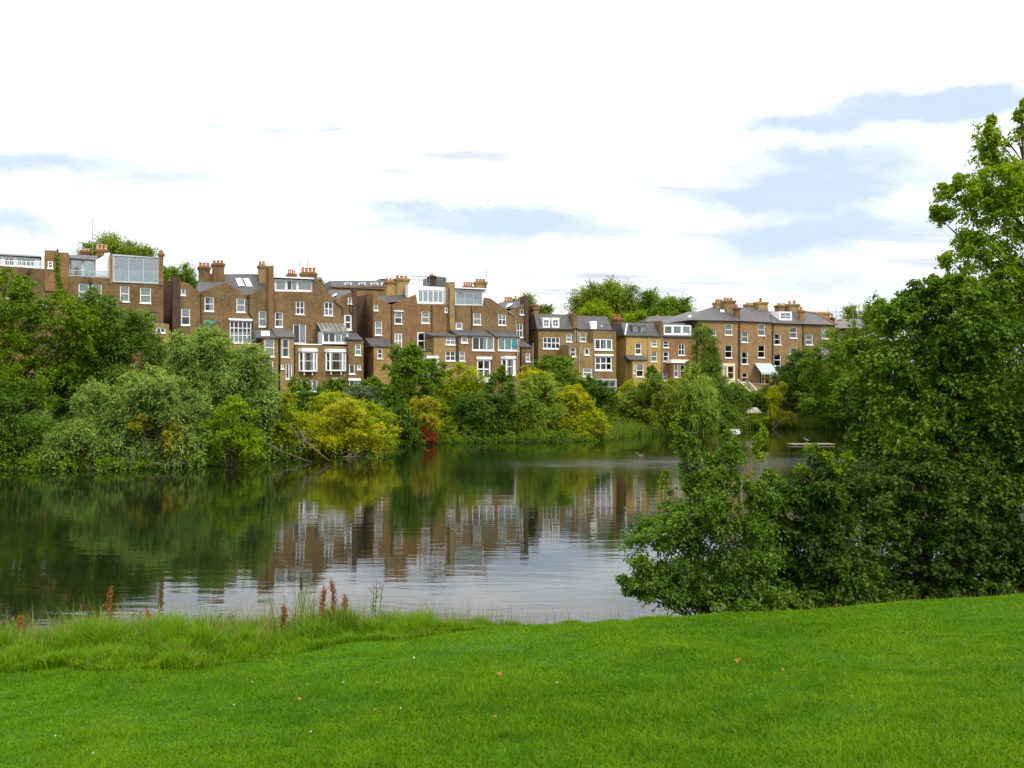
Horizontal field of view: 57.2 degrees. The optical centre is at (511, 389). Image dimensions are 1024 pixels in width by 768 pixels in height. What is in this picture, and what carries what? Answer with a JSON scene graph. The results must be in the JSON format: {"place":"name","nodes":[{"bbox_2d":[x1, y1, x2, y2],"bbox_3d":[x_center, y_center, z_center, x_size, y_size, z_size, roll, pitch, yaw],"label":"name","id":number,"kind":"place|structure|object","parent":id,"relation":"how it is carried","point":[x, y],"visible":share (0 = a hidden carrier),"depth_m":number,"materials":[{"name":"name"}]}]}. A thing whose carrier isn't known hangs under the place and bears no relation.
{"place":"outdoors","nodes":[
{"label":"outdoors","id":0,"kind":"place"},
{"bbox_2d":[0,593,1014,673],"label":"tall grass","id":1,"kind":"structure","parent":0,"point":[169,646],"depth_m":11.80,"materials":[{"name":"green plant"}]},
{"bbox_2d":[0,428,1023,631],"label":"pond water","id":2,"kind":"structure","parent":0,"point":[535,529],"depth_m":29.83,"materials":[{"name":"green liquid"}]},
{"bbox_2d":[0,391,1023,767],"bbox_3d":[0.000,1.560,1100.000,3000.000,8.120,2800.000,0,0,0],"label":"ground","id":3,"kind":"structure","parent":0,"point":[504,637],"depth_m":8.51,"materials":[{"name":"green plant"}]},
{"bbox_2d":[0,249,69,393],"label":"terraced house","id":4,"kind":"structure","parent":3,"relation":"on","point":[40,269],"depth_m":91.61,"materials":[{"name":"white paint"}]},
{"bbox_2d":[53,253,65,296],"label":"climbing ivy","id":5,"kind":"object","parent":4,"relation":"attached to","point":[57,281],"visible":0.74,"depth_m":91.79,"materials":[{"name":"green plant"}]},
{"bbox_2d":[0,375,75,463],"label":"dark shrub","id":6,"kind":"object","parent":3,"relation":"on","point":[10,409],"visible":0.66,"depth_m":53.45,"materials":[{"name":"green plant"}]},
{"bbox_2d":[0,267,112,433],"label":"oak tree","id":7,"kind":"object","parent":3,"relation":"on","point":[38,363],"visible":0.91,"depth_m":58.49,"materials":[{"name":"green plant"}]},
{"bbox_2d":[36,417,102,469],"bbox_3d":[-24.587,2.965,52.165,3.985,3.026,3.215,0,0,0],"label":"willow bush","id":8,"kind":"object","parent":3,"relation":"on","point":[63,442],"visible":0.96,"depth_m":51.58,"materials":[{"name":"green plant"}]},
{"bbox_2d":[68,218,109,373],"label":"terraced house","id":9,"kind":"structure","parent":3,"relation":"on","point":[94,271],"depth_m":94.05,"materials":[{"name":"brown brick"}]},
{"bbox_2d":[83,260,94,277],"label":"window","id":10,"kind":"structure","parent":9,"relation":"in","point":[89,265],"depth_m":95.07,"materials":[{"name":"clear glass"}]},
{"bbox_2d":[36,286,177,422],"bbox_3d":[-26.215,-1.657,61.896,10.042,10.128,7.934,0,0,0],"label":"willow tree","id":11,"kind":"object","parent":3,"relation":"on","point":[132,332],"visible":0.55,"depth_m":60.82,"materials":[{"name":"green plant"}]},
{"bbox_2d":[103,586,120,627],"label":"dock plant","id":12,"kind":"object","parent":3,"relation":"on","point":[110,600],"visible":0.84,"depth_m":13.02,"materials":[{"name":"brown plant"}]},
{"bbox_2d":[72,229,167,261],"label":"plane tree","id":13,"kind":"object","parent":3,"relation":"on","point":[112,243],"visible":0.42,"depth_m":127.87,"materials":[{"name":"green plant"}]},
{"bbox_2d":[74,413,186,468],"bbox_3d":[-21.746,3.018,52.438,6.909,3.530,1.603,0,0,0],"label":"yellow shrub","id":14,"kind":"object","parent":3,"relation":"on","point":[137,426],"visible":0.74,"depth_m":52.47,"materials":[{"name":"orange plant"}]},
{"bbox_2d":[65,362,213,467],"bbox_3d":[-21.687,1.539,54.314,8.891,6.310,5.892,0,0,0],"label":"willow bush","id":15,"kind":"object","parent":3,"relation":"on","point":[159,397],"visible":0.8,"depth_m":53.02,"materials":[{"name":"green plant"}]},
{"bbox_2d":[110,250,168,370],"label":"terraced house","id":16,"kind":"structure","parent":3,"relation":"on","point":[136,282],"depth_m":95.05,"materials":[{"name":"orange brick"}]},
{"bbox_2d":[119,286,129,302],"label":"window","id":17,"kind":"structure","parent":16,"relation":"in","point":[124,290],"depth_m":94.47,"materials":[{"name":"white paint"}]},
{"bbox_2d":[114,256,157,282],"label":"window","id":18,"kind":"structure","parent":16,"relation":"in","point":[120,275],"depth_m":94.93,"materials":[{"name":"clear glass"}]},
{"bbox_2d":[139,288,151,303],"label":"window","id":19,"kind":"structure","parent":16,"relation":"in","point":[145,293],"depth_m":95.17,"materials":[{"name":"white paint"}]},
{"bbox_2d":[163,260,197,288],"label":"plane tree","id":20,"kind":"object","parent":3,"relation":"on","point":[185,275],"visible":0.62,"depth_m":124.18,"materials":[{"name":"green plant"}]},
{"bbox_2d":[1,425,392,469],"bbox_3d":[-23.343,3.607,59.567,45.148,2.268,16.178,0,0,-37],"label":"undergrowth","id":21,"kind":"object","parent":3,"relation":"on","point":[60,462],"visible":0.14,"depth_m":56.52,"materials":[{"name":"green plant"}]},
{"bbox_2d":[163,260,279,389],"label":"terraced house","id":22,"kind":"structure","parent":3,"relation":"on","point":[238,307],"depth_m":98.56,"materials":[{"name":"brick"}]},
{"bbox_2d":[229,318,252,342],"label":"gridded window","id":23,"kind":"structure","parent":22,"relation":"in","point":[238,335],"depth_m":98.64,"materials":[{"name":"white paint"}]},
{"bbox_2d":[265,338,274,357],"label":"window","id":24,"kind":"structure","parent":22,"relation":"in","point":[269,343],"depth_m":96.29,"materials":[{"name":"white glass"}]},
{"bbox_2d":[152,319,292,455],"bbox_3d":[-18.611,-0.229,59.788,9.737,8.826,6.596,0,0,0],"label":"willow tree","id":25,"kind":"object","parent":3,"relation":"on","point":[212,375],"visible":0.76,"depth_m":58.95,"materials":[{"name":"green plant"}]},
{"bbox_2d":[189,394,265,464],"bbox_3d":[-16.775,2.679,54.879,5.173,4.977,4.090,0,0,0],"label":"lime shrub","id":26,"kind":"object","parent":3,"relation":"on","point":[250,436],"visible":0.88,"depth_m":54.59,"materials":[{"name":"green plant"}]},
{"bbox_2d":[256,391,322,457],"bbox_3d":[-14.587,2.303,61.186,4.481,4.545,3.921,0,0,0],"label":"yellow shrub","id":27,"kind":"object","parent":3,"relation":"on","point":[288,435],"visible":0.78,"depth_m":60.55,"materials":[{"name":"green plant"}]},
{"bbox_2d":[267,572,328,619],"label":"reedmace clump","id":28,"kind":"object","parent":3,"relation":"on","point":[301,592],"visible":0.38,"depth_m":13.68,"materials":[{"name":"green plant"}]},
{"bbox_2d":[267,423,329,461],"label":"fallen branch","id":29,"kind":"object","parent":3,"relation":"on","point":[302,438],"visible":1,"depth_m":58.14,"materials":[{"name":"brown wood"}]},
{"bbox_2d":[289,391,343,411],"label":"clipped hedge","id":30,"kind":"object","parent":3,"relation":"on","point":[303,396],"visible":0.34,"depth_m":85.20,"materials":[{"name":"green plant"}]},
{"bbox_2d":[286,374,347,397],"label":"dark shrub","id":31,"kind":"object","parent":3,"relation":"on","point":[332,386],"visible":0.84,"depth_m":87.55,"materials":[{"name":"green plant"}]},
{"bbox_2d":[272,258,362,393],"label":"terraced house","id":32,"kind":"structure","parent":3,"relation":"on","point":[314,329],"depth_m":100.26,"materials":[{"name":"brown brick"}]},
{"bbox_2d":[293,324,305,343],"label":"french window","id":33,"kind":"structure","parent":32,"relation":"in","point":[302,328],"depth_m":101.06,"materials":[{"name":"white glass"}]},
{"bbox_2d":[298,348,317,374],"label":"bay window","id":34,"kind":"structure","parent":32,"relation":"in","point":[313,351],"depth_m":97.76,"materials":[{"name":"white paint"}]},
{"bbox_2d":[323,332,346,342],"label":"window","id":35,"kind":"structure","parent":32,"relation":"in","point":[339,336],"depth_m":99.94,"materials":[{"name":"white paint"}]},
{"bbox_2d":[325,349,346,374],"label":"bay window","id":36,"kind":"structure","parent":32,"relation":"in","point":[330,351],"depth_m":98.81,"materials":[{"name":"white paint"}]},
{"bbox_2d":[301,397,402,457],"bbox_3d":[-10.692,3.096,62.539,6.696,5.340,5.115,0,0,-23],"label":"yellow shrub","id":37,"kind":"object","parent":3,"relation":"on","point":[352,430],"visible":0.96,"depth_m":61.62,"materials":[{"name":"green plant"}]},
{"bbox_2d":[303,390,400,442],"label":"bright shrub","id":38,"kind":"object","parent":3,"relation":"on","point":[315,404],"visible":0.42,"depth_m":67.24,"materials":[{"name":"green plant"}]},
{"bbox_2d":[323,271,386,297],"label":"terraced house","id":39,"kind":"structure","parent":3,"relation":"on","point":[376,288],"depth_m":126.00,"materials":[{"name":"orange brick"}]},
{"bbox_2d":[342,382,386,421],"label":"silver shrub","id":40,"kind":"object","parent":3,"relation":"on","point":[356,389],"visible":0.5,"depth_m":79.51,"materials":[{"name":"green plant"}]},
{"bbox_2d":[369,579,386,619],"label":"thistle plant","id":41,"kind":"object","parent":3,"relation":"on","point":[373,605],"visible":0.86,"depth_m":13.33,"materials":[{"name":"green plant"}]},
{"bbox_2d":[372,398,422,445],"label":"dark shrub","id":42,"kind":"object","parent":3,"relation":"on","point":[413,434],"visible":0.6,"depth_m":73.70,"materials":[{"name":"green plant"}]},
{"bbox_2d":[357,273,458,394],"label":"terraced house","id":43,"kind":"structure","parent":3,"relation":"on","point":[403,311],"depth_m":105.53,"materials":[{"name":"brick"}]},
{"bbox_2d":[418,290,442,302],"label":"window","id":44,"kind":"structure","parent":43,"relation":"in","point":[424,296],"depth_m":107.08,"materials":[{"name":"white paint"}]},
{"bbox_2d":[360,341,455,430],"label":"green tree","id":45,"kind":"object","parent":3,"relation":"on","point":[408,369],"visible":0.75,"depth_m":81.07,"materials":[{"name":"green plant"}]},
{"bbox_2d":[0,399,835,470],"bbox_3d":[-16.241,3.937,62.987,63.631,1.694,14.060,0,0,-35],"label":"undergrowth","id":46,"kind":"object","parent":3,"relation":"on","point":[34,461],"visible":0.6,"depth_m":57.61,"materials":[{"name":"green plant"}]},
{"bbox_2d":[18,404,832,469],"bbox_3d":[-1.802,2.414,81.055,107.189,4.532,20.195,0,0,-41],"label":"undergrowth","id":47,"kind":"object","parent":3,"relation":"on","point":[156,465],"visible":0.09,"depth_m":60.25,"materials":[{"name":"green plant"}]},
{"bbox_2d":[407,395,444,431],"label":"amber shrub","id":48,"kind":"object","parent":3,"relation":"on","point":[422,409],"visible":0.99,"depth_m":76.60,"materials":[{"name":"yellow plant"}]},
{"bbox_2d":[418,426,439,444],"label":"red shrub","id":49,"kind":"object","parent":3,"relation":"on","point":[427,433],"visible":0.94,"depth_m":75.78,"materials":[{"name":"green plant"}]},
{"bbox_2d":[427,398,478,439],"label":"bright shrub","id":50,"kind":"object","parent":3,"relation":"on","point":[452,429],"visible":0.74,"depth_m":79.10,"materials":[{"name":"green plant"}]},
{"bbox_2d":[432,361,487,421],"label":"lime tree","id":51,"kind":"object","parent":3,"relation":"on","point":[465,385],"visible":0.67,"depth_m":85.35,"materials":[{"name":"green plant"}]},
{"bbox_2d":[19,386,909,445],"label":"undergrowth","id":52,"kind":"object","parent":3,"relation":"on","point":[50,418],"visible":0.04,"depth_m":81.78,"materials":[{"name":"green plant"}]},
{"bbox_2d":[443,380,524,439],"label":"dark tree","id":53,"kind":"object","parent":3,"relation":"on","point":[497,405],"visible":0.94,"depth_m":80.10,"materials":[{"name":"green plant"}]},
{"bbox_2d":[450,267,539,393],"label":"terraced house","id":54,"kind":"structure","parent":3,"relation":"on","point":[491,333],"depth_m":108.05,"materials":[{"name":"brown brick"}]},
{"bbox_2d":[456,290,481,304],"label":"window","id":55,"kind":"structure","parent":54,"relation":"in","point":[465,301],"depth_m":108.76,"materials":[{"name":"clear glass"}]},
{"bbox_2d":[472,337,494,351],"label":"window","id":56,"kind":"structure","parent":54,"relation":"in","point":[488,342],"depth_m":105.78,"materials":[{"name":"white paint"}]},
{"bbox_2d":[501,356,515,375],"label":"bay window","id":57,"kind":"structure","parent":54,"relation":"in","point":[506,358],"depth_m":106.17,"materials":[{"name":"white paint"}]},
{"bbox_2d":[498,338,518,351],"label":"window","id":58,"kind":"structure","parent":54,"relation":"in","point":[504,344],"depth_m":106.74,"materials":[{"name":"white glass"}]},
{"bbox_2d":[484,364,513,393],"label":"garden shrub","id":59,"kind":"object","parent":3,"relation":"on","point":[500,378],"visible":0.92,"depth_m":96.69,"materials":[{"name":"green plant"}]},
{"bbox_2d":[0,587,1020,643],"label":"grass stalks","id":60,"kind":"object","parent":3,"relation":"on","point":[215,623],"depth_m":12.84,"materials":[{"name":"green plant"}]},
{"bbox_2d":[504,291,556,313],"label":"plane tree","id":61,"kind":"object","parent":3,"relation":"on","point":[545,309],"visible":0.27,"depth_m":144.43,"materials":[{"name":"green plant"}]},
{"bbox_2d":[514,365,548,396],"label":"yellow shrub","id":62,"kind":"object","parent":3,"relation":"on","point":[527,372],"visible":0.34,"depth_m":89.67,"materials":[{"name":"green plant"}]},
{"bbox_2d":[508,371,573,436],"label":"pale willow","id":63,"kind":"object","parent":3,"relation":"on","point":[540,410],"visible":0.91,"depth_m":81.36,"materials":[{"name":"green plant"}]},
{"bbox_2d":[529,305,579,385],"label":"terraced house","id":64,"kind":"structure","parent":3,"relation":"on","point":[551,334],"depth_m":112.20,"materials":[{"name":"brick"}]},
{"bbox_2d":[531,354,582,390],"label":"garden shrub","id":65,"kind":"object","parent":3,"relation":"on","point":[565,365],"visible":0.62,"depth_m":94.08,"materials":[{"name":"green plant"}]},
{"bbox_2d":[548,384,599,432],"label":"yellow tree","id":66,"kind":"object","parent":3,"relation":"on","point":[576,400],"visible":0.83,"depth_m":82.65,"materials":[{"name":"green plant"}]},
{"bbox_2d":[553,408,613,440],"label":"lime shrub","id":67,"kind":"object","parent":3,"relation":"on","point":[605,426],"visible":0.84,"depth_m":81.82,"materials":[{"name":"green plant"}]},
{"bbox_2d":[576,298,614,321],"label":"plane tree","id":68,"kind":"object","parent":3,"relation":"on","point":[597,309],"visible":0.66,"depth_m":143.91,"materials":[{"name":"green plant"}]},
{"bbox_2d":[570,314,624,393],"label":"terraced house","id":69,"kind":"structure","parent":3,"relation":"on","point":[597,339],"depth_m":113.34,"materials":[{"name":"brick"}]},
{"bbox_2d":[594,338,612,350],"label":"window","id":70,"kind":"structure","parent":69,"relation":"in","point":[607,343],"depth_m":113.29,"materials":[{"name":"white paint"}]},
{"bbox_2d":[594,354,613,370],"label":"window","id":71,"kind":"structure","parent":69,"relation":"in","point":[605,356],"depth_m":113.12,"materials":[{"name":"white paint"}]},
{"bbox_2d":[577,374,620,424],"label":"dark shrub","id":72,"kind":"object","parent":3,"relation":"on","point":[601,395],"visible":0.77,"depth_m":91.72,"materials":[{"name":"green plant"}]},
{"bbox_2d":[556,275,651,323],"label":"plane tree","id":73,"kind":"object","parent":3,"relation":"on","point":[619,297],"visible":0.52,"depth_m":158.05,"materials":[{"name":"green plant"}]},
{"bbox_2d":[600,391,636,423],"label":"green shrub","id":74,"kind":"object","parent":3,"relation":"on","point":[620,394],"visible":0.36,"depth_m":95.33,"materials":[{"name":"green plant"}]},
{"bbox_2d":[621,307,649,322],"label":"plane tree","id":75,"kind":"object","parent":3,"relation":"on","point":[630,317],"visible":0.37,"depth_m":147.11,"materials":[{"name":"green plant"}]},
{"bbox_2d":[615,323,661,393],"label":"terraced house","id":76,"kind":"structure","parent":3,"relation":"on","point":[638,349],"depth_m":116.60,"materials":[{"name":"brick"}]},
{"bbox_2d":[617,374,676,407],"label":"garden shrub","id":77,"kind":"object","parent":3,"relation":"on","point":[631,381],"visible":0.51,"depth_m":103.58,"materials":[{"name":"green plant"}]},
{"bbox_2d":[619,365,684,433],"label":"green tree","id":78,"kind":"object","parent":3,"relation":"on","point":[648,392],"visible":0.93,"depth_m":94.94,"materials":[{"name":"green plant"}]},
{"bbox_2d":[636,314,673,322],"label":"terraced house","id":79,"kind":"structure","parent":3,"relation":"on","point":[657,317],"depth_m":147.25,"materials":[{"name":"stone"}]},
{"bbox_2d":[624,286,701,315],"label":"plane tree","id":80,"kind":"object","parent":3,"relation":"on","point":[670,306],"visible":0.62,"depth_m":158.04,"materials":[{"name":"green plant"}]},
{"bbox_2d":[646,315,695,392],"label":"terraced house","id":81,"kind":"structure","parent":3,"relation":"on","point":[676,354],"depth_m":118.22,"materials":[{"name":"brick"}]},
{"bbox_2d":[668,360,724,433],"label":"pale willow","id":82,"kind":"object","parent":3,"relation":"on","point":[697,403],"visible":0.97,"depth_m":94.93,"materials":[{"name":"green plant"}]},
{"bbox_2d":[663,297,740,390],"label":"terraced house","id":83,"kind":"structure","parent":3,"relation":"on","point":[720,317],"depth_m":121.59,"materials":[{"name":"brick"}]},
{"bbox_2d":[657,413,768,560],"bbox_3d":[3.154,2.225,14.732,1.786,3.740,0.414,0,0,0],"label":"tree","id":84,"kind":"object","parent":3,"relation":"on","point":[724,436],"visible":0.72,"depth_m":14.67,"materials":[{"name":"green plant"}]},
{"bbox_2d":[613,431,816,615],"bbox_3d":[3.086,2.334,14.474,2.928,3.431,2.047,0,0,-10],"label":"leafy bush","id":85,"kind":"object","parent":3,"relation":"on","point":[714,592],"visible":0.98,"depth_m":14.35,"materials":[{"name":"green plant"}]},
{"bbox_2d":[688,322,753,424],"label":"willow tree","id":86,"kind":"object","parent":3,"relation":"on","point":[709,359],"visible":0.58,"depth_m":105.36,"materials":[{"name":"green plant"}]},
{"bbox_2d":[705,407,751,430],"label":"dark shrub","id":87,"kind":"object","parent":3,"relation":"on","point":[734,419],"visible":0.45,"depth_m":102.39,"materials":[{"name":"green plant"}]},
{"bbox_2d":[587,413,906,439],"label":"reeds","id":88,"kind":"object","parent":3,"relation":"on","point":[630,432],"visible":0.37,"depth_m":93.83,"materials":[{"name":"green plant"}]},
{"bbox_2d":[738,295,777,384],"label":"terraced house","id":89,"kind":"structure","parent":3,"relation":"on","point":[756,344],"depth_m":123.11,"materials":[{"name":"brick"}]},
{"bbox_2d":[742,385,783,409],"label":"green shrub","id":90,"kind":"object","parent":3,"relation":"on","point":[758,395],"visible":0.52,"depth_m":112.29,"materials":[{"name":"green plant"}]},
{"bbox_2d":[745,412,780,428],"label":"bright shrub","id":91,"kind":"object","parent":3,"relation":"on","point":[760,421],"visible":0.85,"depth_m":107.02,"materials":[{"name":"green plant"}]},
{"bbox_2d":[763,381,799,428],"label":"yellow willow","id":92,"kind":"object","parent":3,"relation":"on","point":[775,394],"visible":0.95,"depth_m":106.66,"materials":[{"name":"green plant"}]},
{"bbox_2d":[769,298,805,390],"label":"terraced house","id":93,"kind":"structure","parent":3,"relation":"on","point":[788,320],"depth_m":125.41,"materials":[{"name":"brick"}]},
{"bbox_2d":[760,346,825,414],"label":"green tree","id":94,"kind":"object","parent":3,"relation":"on","point":[791,373],"visible":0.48,"depth_m":110.92,"materials":[{"name":"green plant"}]},
{"bbox_2d":[781,389,817,411],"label":"brown shrub","id":95,"kind":"object","parent":3,"relation":"on","point":[788,403],"visible":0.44,"depth_m":111.30,"materials":[{"name":"green plant"}]},
{"bbox_2d":[736,453,899,611],"bbox_3d":[4.880,2.642,15.203,2.559,3.251,2.279,0,0,-34],"label":"leafy bush","id":96,"kind":"object","parent":3,"relation":"on","point":[838,577],"visible":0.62,"depth_m":14.86,"materials":[{"name":"green plant"}]},
{"bbox_2d":[805,305,837,392],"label":"terraced house","id":97,"kind":"structure","parent":3,"relation":"on","point":[816,321],"depth_m":127.28,"materials":[{"name":"brick"}]},
{"bbox_2d":[791,443,856,591],"bbox_3d":[4.989,2.473,15.011,1.010,3.276,0.425,0,0,0],"label":"tree","id":98,"kind":"object","parent":3,"relation":"on","point":[828,459],"visible":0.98,"depth_m":14.96,"materials":[{"name":"green plant"}]},
{"bbox_2d":[835,309,863,392],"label":"terraced house","id":99,"kind":"structure","parent":3,"relation":"on","point":[842,323],"depth_m":135.81,"materials":[{"name":"grey stone"}]},
{"bbox_2d":[792,290,922,427],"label":"green tree","id":100,"kind":"object","parent":3,"relation":"on","point":[831,402],"visible":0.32,"depth_m":103.24,"materials":[{"name":"green plant"}]},
{"bbox_2d":[836,302,902,336],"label":"plane tree","id":101,"kind":"object","parent":3,"relation":"on","point":[850,313],"visible":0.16,"depth_m":149.42,"materials":[{"name":"green plant"}]},
{"bbox_2d":[828,438,1023,600],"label":"dense tree","id":102,"kind":"object","parent":3,"relation":"on","point":[971,535],"visible":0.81,"depth_m":15.85,"materials":[{"name":"green plant"}]},
{"bbox_2d":[829,269,1023,583],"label":"dense tree","id":103,"kind":"object","parent":3,"relation":"on","point":[958,383],"visible":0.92,"depth_m":17.21,"materials":[{"name":"green plant"}]},
{"bbox_2d":[895,296,1023,419],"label":"green tree","id":104,"kind":"object","parent":3,"relation":"on","point":[1020,320],"visible":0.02,"depth_m":105.96,"materials":[{"name":"green plant"}]},
{"bbox_2d":[926,97,1023,352],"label":"ash tree","id":105,"kind":"object","parent":3,"relation":"on","point":[1001,201],"visible":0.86,"depth_m":18.85,"materials":[{"name":"green plant"}]},
{"bbox_2d":[0,0,1023,364],"label":"sky","id":106,"kind":"structure","parent":0,"point":[773,151],"materials":[{"name":"white"}]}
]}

